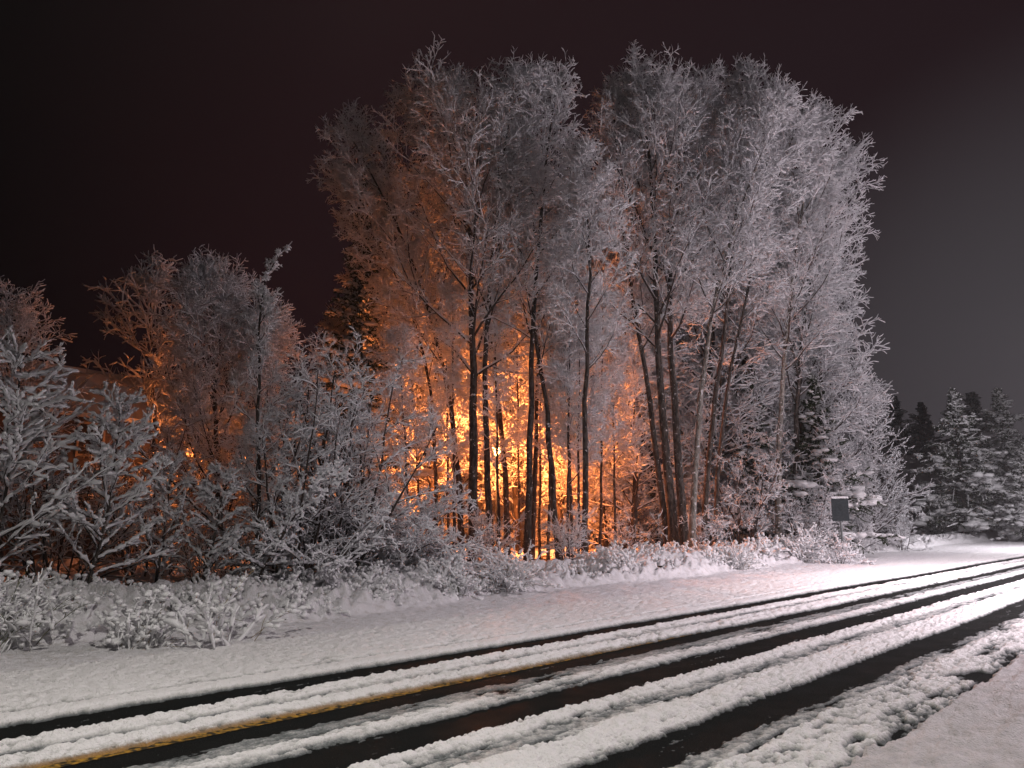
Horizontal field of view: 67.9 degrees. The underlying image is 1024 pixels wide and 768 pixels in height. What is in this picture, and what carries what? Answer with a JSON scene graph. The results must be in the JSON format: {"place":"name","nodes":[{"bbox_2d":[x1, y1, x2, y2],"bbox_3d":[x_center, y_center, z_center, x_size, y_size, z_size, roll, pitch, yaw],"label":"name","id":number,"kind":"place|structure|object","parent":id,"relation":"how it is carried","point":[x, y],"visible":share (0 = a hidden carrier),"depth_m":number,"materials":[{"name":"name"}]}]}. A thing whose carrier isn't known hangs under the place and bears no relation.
{"place":"outdoors","nodes":[
{"label":"outdoors","id":0,"kind":"place"},
{"bbox_2d":[38,521,766,668],"bbox_3d":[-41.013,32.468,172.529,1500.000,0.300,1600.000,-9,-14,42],"label":"ground","id":1,"kind":"structure","parent":0,"point":[542,536],"depth_m":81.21,"materials":[{"name":"white snow"}]},
{"bbox_2d":[0,360,275,563],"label":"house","id":2,"kind":"structure","parent":1,"relation":"on","point":[97,379],"depth_m":27.05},
{"bbox_2d":[3,535,924,585],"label":"woodland floor","id":3,"kind":"structure","parent":0,"point":[149,564],"depth_m":21.18,"materials":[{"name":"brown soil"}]},
{"bbox_2d":[0,275,88,571],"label":"bare tree","id":4,"kind":"object","parent":3,"relation":"on","point":[23,315],"visible":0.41,"depth_m":20.63,"materials":[{"name":"white plant"}]},
{"bbox_2d":[0,390,98,569],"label":"young tree","id":5,"kind":"object","parent":3,"relation":"on","point":[57,460],"visible":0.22,"depth_m":13.90,"materials":[{"name":"white plant"}]},
{"bbox_2d":[0,560,99,652],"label":"grass tussock","id":6,"kind":"object","parent":3,"relation":"on","point":[12,608],"depth_m":9.30,"materials":[{"name":"plant"}]},
{"bbox_2d":[0,325,122,565],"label":"young tree","id":7,"kind":"object","parent":3,"relation":"on","point":[15,441],"visible":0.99,"depth_m":11.24,"materials":[{"name":"white plant"}]},
{"bbox_2d":[36,601,103,644],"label":"grass tussock","id":8,"kind":"object","parent":3,"relation":"on","point":[67,627],"depth_m":10.01,"materials":[{"name":"white plant"}]},
{"bbox_2d":[42,379,175,583],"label":"young tree","id":9,"kind":"object","parent":3,"relation":"on","point":[75,514],"visible":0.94,"depth_m":12.05,"materials":[{"name":"white plant"}]},
{"bbox_2d":[67,441,210,557],"bbox_3d":[-12.789,3.845,25.261,4.682,4.505,6.625,1,-10,-4],"label":"shrub","id":10,"kind":"object","parent":3,"relation":"on","point":[120,488],"visible":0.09,"depth_m":25.17,"materials":[{"name":"grey plant"}]},
{"bbox_2d":[72,244,212,560],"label":"bare tree","id":11,"kind":"object","parent":3,"relation":"on","point":[139,282],"visible":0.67,"depth_m":25.18,"materials":[{"name":"white plant"}]},
{"bbox_2d":[50,403,245,580],"bbox_3d":[-7.908,2.750,17.457,3.760,4.289,4.746,-9,-14,42],"label":"shrub","id":12,"kind":"object","parent":3,"relation":"on","point":[121,554],"visible":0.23,"depth_m":16.79,"materials":[{"name":"grey plant"}]},
{"bbox_2d":[124,449,205,582],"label":"young tree","id":13,"kind":"object","parent":3,"relation":"on","point":[180,508],"visible":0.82,"depth_m":13.38,"materials":[{"name":"white plant"}]},
{"bbox_2d":[161,580,230,625],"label":"grass tussock","id":14,"kind":"object","parent":3,"relation":"on","point":[202,598],"depth_m":11.00,"materials":[{"name":"white plant"}]},
{"bbox_2d":[137,244,283,568],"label":"bare tree","id":15,"kind":"object","parent":3,"relation":"on","point":[222,301],"visible":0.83,"depth_m":21.77,"materials":[{"name":"white plant"}]},
{"bbox_2d":[169,459,256,580],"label":"young tree","id":16,"kind":"object","parent":3,"relation":"on","point":[205,492],"visible":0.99,"depth_m":13.53,"materials":[{"name":"white plant"}]},
{"bbox_2d":[154,488,287,582],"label":"shrub","id":17,"kind":"object","parent":3,"relation":"on","point":[196,542],"visible":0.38,"depth_m":14.42,"materials":[{"name":"grey plant"}]},
{"bbox_2d":[102,358,374,572],"bbox_3d":[-4.597,1.817,15.206,3.774,4.477,6.019,-5,-11,27],"label":"shrub","id":18,"kind":"object","parent":3,"relation":"on","point":[312,455],"visible":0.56,"depth_m":14.49,"materials":[{"name":"grey plant"}]},
{"bbox_2d":[220,242,324,573],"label":"bare tree","id":19,"kind":"object","parent":3,"relation":"on","point":[255,334],"visible":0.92,"depth_m":15.19,"materials":[{"name":"white plant"}]},
{"bbox_2d":[217,288,332,559],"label":"bare tree","id":20,"kind":"object","parent":3,"relation":"on","point":[280,333],"visible":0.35,"depth_m":22.66,"materials":[{"name":"white plant"}]},
{"bbox_2d":[220,454,353,581],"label":"young tree","id":21,"kind":"object","parent":3,"relation":"on","point":[314,490],"visible":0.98,"depth_m":13.75,"materials":[{"name":"white plant"}]},
{"bbox_2d":[207,489,406,590],"bbox_3d":[-3.758,3.262,14.668,3.060,2.464,3.470,-9,-14,42],"label":"shrub","id":22,"kind":"object","parent":3,"relation":"on","point":[357,544],"visible":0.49,"depth_m":14.24,"materials":[{"name":"grey plant"}]},
{"bbox_2d":[292,301,377,406],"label":"background tree","id":23,"kind":"object","parent":3,"relation":"on","point":[334,322],"visible":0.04,"depth_m":37.54,"materials":[{"name":"grey plant"}]},
{"bbox_2d":[219,468,506,593],"bbox_3d":[-3.558,3.267,16.632,5.543,2.814,4.659,5,-11,-26],"label":"shrub","id":24,"kind":"object","parent":3,"relation":"on","point":[436,539],"visible":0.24,"depth_m":15.79,"materials":[{"name":"grey plant"}]},
{"bbox_2d":[283,174,446,542],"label":"spruce","id":25,"kind":"object","parent":3,"relation":"on","point":[358,322],"visible":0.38,"depth_m":28.42,"materials":[{"name":"green plant"}]},
{"bbox_2d":[305,150,447,535],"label":"bare tree","id":26,"kind":"object","parent":3,"relation":"on","point":[332,185],"visible":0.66,"depth_m":28.04,"materials":[{"name":"white plant"}]},
{"bbox_2d":[335,181,443,483],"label":"background tree","id":27,"kind":"object","parent":3,"relation":"on","point":[348,278],"visible":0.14,"depth_m":31.46,"materials":[{"name":"brown plant"}]},
{"bbox_2d":[314,97,468,558],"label":"bare tree","id":28,"kind":"object","parent":3,"relation":"on","point":[349,137],"visible":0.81,"depth_m":27.66,"materials":[{"name":"white plant"}]},
{"bbox_2d":[286,465,508,584],"bbox_3d":[-2.568,3.586,16.688,4.391,3.791,5.238,-9,-14,42],"label":"shrub","id":29,"kind":"object","parent":3,"relation":"on","point":[468,545],"visible":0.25,"depth_m":16.24,"materials":[{"name":"grey plant"}]},
{"bbox_2d":[361,322,436,513],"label":"sapling","id":30,"kind":"object","parent":3,"relation":"on","point":[391,338],"visible":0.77,"depth_m":24.14,"materials":[{"name":"white plant"}]},
{"bbox_2d":[380,248,449,535],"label":"sapling","id":31,"kind":"object","parent":3,"relation":"on","point":[420,394],"visible":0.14,"depth_m":29.38,"materials":[{"name":"white plant"}]},
{"bbox_2d":[376,149,497,503],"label":"background tree","id":32,"kind":"object","parent":3,"relation":"on","point":[457,416],"visible":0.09,"depth_m":33.53,"materials":[{"name":"white plant"}]},
{"bbox_2d":[417,276,483,547],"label":"sapling","id":33,"kind":"object","parent":3,"relation":"on","point":[451,307],"visible":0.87,"depth_m":25.20,"materials":[{"name":"white plant"}]},
{"bbox_2d":[379,62,522,557],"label":"bare tree","id":34,"kind":"object","parent":3,"relation":"on","point":[500,421],"visible":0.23,"depth_m":30.29,"materials":[{"name":"white plant"}]},
{"bbox_2d":[407,314,494,544],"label":"sapling","id":35,"kind":"object","parent":3,"relation":"on","point":[457,402],"visible":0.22,"depth_m":28.12,"materials":[{"name":"white plant"}]},
{"bbox_2d":[423,554,487,599],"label":"grass tussock","id":36,"kind":"object","parent":3,"relation":"on","point":[459,575],"depth_m":14.90,"materials":[{"name":"white plant"}]},
{"bbox_2d":[358,32,565,561],"bbox_3d":[-1.620,-2.787,26.531,8.297,18.553,6.950,-9,-14,42],"label":"bare tree","id":37,"kind":"object","parent":3,"relation":"on","point":[457,98],"visible":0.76,"depth_m":25.72,"materials":[{"name":"white plant"}]},
{"bbox_2d":[409,45,553,551],"bbox_3d":[-0.605,-2.841,25.073,4.527,18.024,5.101,-9,-14,42],"label":"bare tree","id":38,"kind":"object","parent":3,"relation":"on","point":[514,74],"visible":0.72,"depth_m":25.31,"materials":[{"name":"white plant"}]},
{"bbox_2d":[426,122,547,541],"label":"background tree","id":39,"kind":"object","parent":3,"relation":"on","point":[480,508],"visible":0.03,"depth_m":36.38,"materials":[{"name":"brown plant"}]},
{"bbox_2d":[460,286,527,550],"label":"sapling","id":40,"kind":"object","parent":3,"relation":"on","point":[495,393],"visible":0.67,"depth_m":25.29,"materials":[{"name":"white plant"}]},
{"bbox_2d":[424,190,566,550],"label":"background tree","id":41,"kind":"object","parent":3,"relation":"on","point":[513,479],"visible":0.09,"depth_m":35.08,"materials":[{"name":"white plant"}]},
{"bbox_2d":[463,487,553,546],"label":"shrub","id":42,"kind":"object","parent":3,"relation":"on","point":[522,523],"visible":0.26,"depth_m":36.92,"materials":[{"name":"brown plant"}]},
{"bbox_2d":[477,235,544,553],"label":"sapling","id":43,"kind":"object","parent":3,"relation":"on","point":[518,399],"visible":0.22,"depth_m":30.32,"materials":[{"name":"white plant"}]},
{"bbox_2d":[472,537,562,595],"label":"grass tussock","id":44,"kind":"object","parent":3,"relation":"on","point":[514,569],"depth_m":16.48,"materials":[{"name":"plant"}]},
{"bbox_2d":[457,153,583,559],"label":"bare tree","id":45,"kind":"object","parent":3,"relation":"on","point":[483,312],"visible":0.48,"depth_m":25.23,"materials":[{"name":"white plant"}]},
{"bbox_2d":[481,64,593,560],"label":"bare tree","id":46,"kind":"object","parent":3,"relation":"on","point":[534,493],"visible":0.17,"depth_m":26.59,"materials":[{"name":"white plant"}]},
{"bbox_2d":[509,253,576,559],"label":"sapling","id":47,"kind":"object","parent":3,"relation":"on","point":[539,503],"visible":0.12,"depth_m":28.60,"materials":[{"name":"white plant"}]},
{"bbox_2d":[485,47,603,560],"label":"bare tree","id":48,"kind":"object","parent":3,"relation":"on","point":[556,94],"visible":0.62,"depth_m":25.62,"materials":[{"name":"white plant"}]},
{"bbox_2d":[518,288,583,561],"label":"sapling","id":49,"kind":"object","parent":3,"relation":"on","point":[541,400],"visible":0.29,"depth_m":25.98,"materials":[{"name":"white plant"}]},
{"bbox_2d":[498,162,642,548],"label":"background tree","id":50,"kind":"object","parent":3,"relation":"on","point":[558,461],"visible":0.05,"depth_m":33.49,"materials":[{"name":"brown plant"}]},
{"bbox_2d":[539,208,602,557],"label":"sapling","id":51,"kind":"object","parent":3,"relation":"on","point":[553,216],"visible":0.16,"depth_m":26.22,"materials":[{"name":"white plant"}]},
{"bbox_2d":[533,298,614,556],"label":"sapling","id":52,"kind":"object","parent":3,"relation":"on","point":[568,353],"visible":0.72,"depth_m":24.70,"materials":[{"name":"white plant"}]},
{"bbox_2d":[536,468,626,549],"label":"shrub","id":53,"kind":"object","parent":3,"relation":"on","point":[564,511],"visible":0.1,"depth_m":35.13,"materials":[{"name":"brown plant"}]},
{"bbox_2d":[540,310,625,552],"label":"sapling","id":54,"kind":"object","parent":3,"relation":"on","point":[600,398],"visible":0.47,"depth_m":25.05,"materials":[{"name":"white plant"}]},
{"bbox_2d":[532,131,644,552],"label":"bare tree","id":55,"kind":"object","parent":3,"relation":"on","point":[583,192],"visible":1,"depth_m":23.76,"materials":[{"name":"white plant"}]},
{"bbox_2d":[541,200,647,547],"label":"background tree","id":56,"kind":"object","parent":3,"relation":"on","point":[558,492],"visible":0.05,"depth_m":32.19,"materials":[{"name":"grey plant"}]},
{"bbox_2d":[573,288,634,545],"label":"sapling","id":57,"kind":"object","parent":3,"relation":"on","point":[610,411],"visible":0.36,"depth_m":27.25,"materials":[{"name":"white plant"}]},
{"bbox_2d":[575,316,655,543],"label":"sapling","id":58,"kind":"object","parent":3,"relation":"on","point":[623,409],"visible":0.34,"depth_m":27.97,"materials":[{"name":"white plant"}]},
{"bbox_2d":[545,454,698,548],"bbox_3d":[4.452,5.140,33.000,4.682,4.505,6.625,5,-11,-27],"label":"shrub","id":59,"kind":"object","parent":3,"relation":"on","point":[610,535],"visible":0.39,"depth_m":31.91,"materials":[{"name":"brown plant"}]},
{"bbox_2d":[572,65,688,543],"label":"bare tree","id":60,"kind":"object","parent":3,"relation":"on","point":[661,494],"visible":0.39,"depth_m":28.36,"materials":[{"name":"white plant"}]},
{"bbox_2d":[562,123,721,546],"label":"background tree","id":61,"kind":"object","parent":3,"relation":"on","point":[652,495],"visible":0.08,"depth_m":34.59,"materials":[{"name":"grey plant"}]},
{"bbox_2d":[563,228,721,550],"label":"background tree","id":62,"kind":"object","parent":3,"relation":"on","point":[633,460],"visible":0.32,"depth_m":30.85,"materials":[{"name":"grey plant"}]},
{"bbox_2d":[582,40,745,545],"bbox_3d":[5.123,-3.457,28.290,6.379,19.438,6.401,2,-10,-13],"label":"bare tree","id":63,"kind":"object","parent":3,"relation":"on","point":[660,89],"visible":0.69,"depth_m":27.94,"materials":[{"name":"white plant"}]},
{"bbox_2d":[598,54,749,546],"bbox_3d":[6.170,-3.370,28.407,5.027,19.400,6.699,-9,-14,42],"label":"bare tree","id":64,"kind":"object","parent":3,"relation":"on","point":[698,95],"visible":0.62,"depth_m":28.25,"materials":[{"name":"white plant"}]},
{"bbox_2d":[625,72,811,545],"bbox_3d":[8.597,-3.150,34.184,8.068,21.952,8.434,5,-11,-28],"label":"background tree","id":65,"kind":"object","parent":3,"relation":"on","point":[710,378],"visible":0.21,"depth_m":32.87,"materials":[{"name":"grey plant"}]},
{"bbox_2d":[688,53,799,543],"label":"bare tree","id":66,"kind":"object","parent":3,"relation":"on","point":[732,83],"visible":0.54,"depth_m":28.67,"materials":[{"name":"white plant"}]},
{"bbox_2d":[715,537,773,569],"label":"grass tussock","id":67,"kind":"object","parent":3,"relation":"on","point":[735,555],"depth_m":24.07,"materials":[{"name":"white plant"}]},
{"bbox_2d":[665,63,825,547],"bbox_3d":[8.721,-3.029,27.564,6.066,18.585,5.187,-3,-10,14],"label":"bare tree","id":68,"kind":"object","parent":3,"relation":"on","point":[778,108],"visible":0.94,"depth_m":27.57,"materials":[{"name":"white plant"}]},
{"bbox_2d":[667,110,824,541],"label":"background tree","id":69,"kind":"object","parent":3,"relation":"on","point":[741,362],"visible":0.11,"depth_m":34.10,"materials":[{"name":"grey plant"}]},
{"bbox_2d":[676,101,837,544],"bbox_3d":[9.913,-2.585,29.614,6.703,18.481,4.337,3,-11,-19],"label":"bare tree","id":70,"kind":"object","parent":3,"relation":"on","point":[812,116],"visible":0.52,"depth_m":29.57,"materials":[{"name":"white plant"}]},
{"bbox_2d":[711,359,807,545],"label":"spruce","id":71,"kind":"object","parent":3,"relation":"on","point":[742,450],"visible":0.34,"depth_m":32.61,"materials":[{"name":"green plant"}]},
{"bbox_2d":[741,462,852,563],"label":"shrub","id":72,"kind":"object","parent":3,"relation":"on","point":[821,519],"visible":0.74,"depth_m":30.34,"materials":[{"name":"grey plant"}]},
{"bbox_2d":[770,520,833,564],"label":"grass tussock","id":73,"kind":"object","parent":3,"relation":"on","point":[805,546],"depth_m":28.02,"materials":[{"name":"white plant"}]},
{"bbox_2d":[723,132,887,535],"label":"bare tree","id":74,"kind":"object","parent":3,"relation":"on","point":[850,156],"visible":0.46,"depth_m":33.71,"materials":[{"name":"white plant"}]},
{"bbox_2d":[726,89,885,541],"bbox_3d":[12.234,-2.879,31.207,6.723,19.834,5.540,-9,-14,42],"label":"bare tree","id":75,"kind":"object","parent":3,"relation":"on","point":[826,117],"visible":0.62,"depth_m":31.32,"materials":[{"name":"white plant"}]},
{"bbox_2d":[732,208,893,508],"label":"background tree","id":76,"kind":"object","parent":3,"relation":"on","point":[838,428],"visible":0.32,"depth_m":33.54,"materials":[{"name":"grey plant"}]},
{"bbox_2d":[757,373,905,553],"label":"spruce","id":77,"kind":"object","parent":3,"relation":"on","point":[859,495],"visible":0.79,"depth_m":32.13,"materials":[{"name":"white plant"}]},
{"bbox_2d":[774,173,898,527],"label":"background tree","id":78,"kind":"object","parent":3,"relation":"on","point":[860,437],"visible":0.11,"depth_m":35.32,"materials":[{"name":"grey plant"}]},
{"bbox_2d":[814,491,895,552],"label":"shrub","id":79,"kind":"object","parent":3,"relation":"on","point":[864,524],"visible":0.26,"depth_m":34.98,"materials":[{"name":"grey plant"}]},
{"bbox_2d":[843,373,933,549],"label":"young tree","id":80,"kind":"object","parent":3,"relation":"on","point":[888,480],"visible":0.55,"depth_m":37.61,"materials":[{"name":"white plant"}]},
{"bbox_2d":[860,395,930,455],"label":"spruce","id":81,"kind":"object","parent":3,"relation":"on","point":[896,422],"visible":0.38,"depth_m":104.71,"materials":[{"name":"white"}]},
{"bbox_2d":[879,448,915,540],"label":"young tree","id":82,"kind":"object","parent":3,"relation":"on","point":[894,522],"visible":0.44,"depth_m":39.42,"materials":[{"name":"white plant"}]},
{"bbox_2d":[869,508,938,551],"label":"shrub","id":83,"kind":"object","parent":3,"relation":"on","point":[905,528],"visible":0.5,"depth_m":38.72,"materials":[{"name":"grey plant"}]},
{"bbox_2d":[842,454,992,534],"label":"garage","id":84,"kind":"structure","parent":3,"relation":"on","point":[910,463],"depth_m":67.95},
{"bbox_2d":[903,402,955,454],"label":"spruce","id":85,"kind":"object","parent":3,"relation":"on","point":[925,433],"visible":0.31,"depth_m":115.04,"materials":[{"name":"green plant"}]},
{"bbox_2d":[897,388,1020,537],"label":"spruce","id":86,"kind":"object","parent":3,"relation":"on","point":[963,508],"visible":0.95,"depth_m":59.19,"materials":[{"name":"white plant"}]},
{"bbox_2d":[925,391,1023,507],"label":"spruce","id":87,"kind":"object","parent":3,"relation":"on","point":[972,402],"visible":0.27,"depth_m":110.08,"materials":[{"name":"green plant"}]},
{"bbox_2d":[958,387,1023,538],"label":"spruce","id":88,"kind":"object","parent":3,"relation":"on","point":[1004,440],"visible":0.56,"depth_m":67.73,"materials":[{"name":"white"}]},
{"bbox_2d":[989,441,1023,541],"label":"spruce","id":89,"kind":"object","parent":3,"relation":"on","point":[1013,532],"visible":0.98,"depth_m":55.66,"materials":[{"name":"white"}]},
{"bbox_2d":[0,556,1023,767],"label":"road","id":90,"kind":"structure","parent":0,"point":[715,732],"depth_m":6.96,"materials":[{"name":"black asphalt"}]},
{"bbox_2d":[39,631,705,767],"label":"road marking","id":91,"kind":"object","parent":90,"relation":"on","point":[106,755],"visible":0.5,"depth_m":6.12,"materials":[{"name":"yellow paint"}]},
{"bbox_2d":[0,546,1023,767],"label":"snow on road","id":92,"kind":"structure","parent":90,"relation":"on","point":[821,735],"depth_m":7.53,"materials":[{"name":"white snow"}]},
{"bbox_2d":[0,530,1023,672],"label":"snow bank","id":93,"kind":"structure","parent":0,"point":[691,568],"depth_m":14.06,"materials":[{"name":"white snow"}]},
{"bbox_2d":[0,440,187,583],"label":"shrub","id":94,"kind":"object","parent":93,"relation":"on","point":[21,517],"visible":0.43,"depth_m":13.52,"materials":[{"name":"grey plant"}]},
{"bbox_2d":[94,584,195,651],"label":"snowy stalk","id":95,"kind":"object","parent":93,"relation":"on","point":[127,633],"visible":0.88,"depth_m":9.43,"materials":[{"name":"plant"}]},
{"bbox_2d":[159,567,310,649],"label":"snowy stalk","id":96,"kind":"object","parent":93,"relation":"on","point":[204,621],"visible":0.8,"depth_m":9.67,"materials":[{"name":"plant"}]},
{"bbox_2d":[260,326,459,569],"bbox_3d":[-3.554,1.295,16.185,4.696,5.400,3.631,-9,-14,42],"label":"shrub","id":97,"kind":"object","parent":93,"relation":"on","point":[365,452],"visible":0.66,"depth_m":15.70,"materials":[{"name":"grey plant"}]},
{"bbox_2d":[463,509,524,559],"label":"shrub","id":98,"kind":"object","parent":93,"relation":"on","point":[481,518],"visible":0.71,"depth_m":21.09,"materials":[{"name":"grey plant"}]},
{"bbox_2d":[539,504,597,560],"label":"shrub","id":99,"kind":"object","parent":93,"relation":"on","point":[564,536],"visible":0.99,"depth_m":20.57,"materials":[{"name":"grey plant"}]},
{"bbox_2d":[677,493,733,546],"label":"shrub","id":100,"kind":"object","parent":93,"relation":"on","point":[699,520],"visible":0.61,"depth_m":26.34,"materials":[{"name":"grey plant"}]},
{"bbox_2d":[682,423,796,544],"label":"shrub","id":101,"kind":"object","parent":93,"relation":"on","point":[752,513],"visible":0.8,"depth_m":29.61,"materials":[{"name":"grey plant"}]},
{"bbox_2d":[804,531,875,564],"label":"shrub","id":102,"kind":"object","parent":93,"relation":"on","point":[844,555],"visible":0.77,"depth_m":27.47,"materials":[{"name":"grey plant"}]},
{"bbox_2d":[830,496,849,551],"bbox_3d":[12.361,5.580,28.462,0.674,2.747,0.146,-1,-10,5],"label":"roadside sign","id":103,"kind":"object","parent":93,"relation":"on","point":[840,508],"visible":0.96,"depth_m":28.60,"materials":[{"name":"grey metal"}]},
{"bbox_2d":[0,0,1023,520],"label":"sky","id":104,"kind":"structure","parent":0,"point":[127,127],"materials":[{"name":"black"}]},
{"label":"sidewalk","id":105,"kind":"structure","parent":0,"visible":0},
{"bbox_2d":[840,654,1023,767],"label":"snow on sidewalk","id":106,"kind":"structure","parent":105,"relation":"on","point":[980,725],"depth_m":5.20,"materials":[{"name":"white snow"}]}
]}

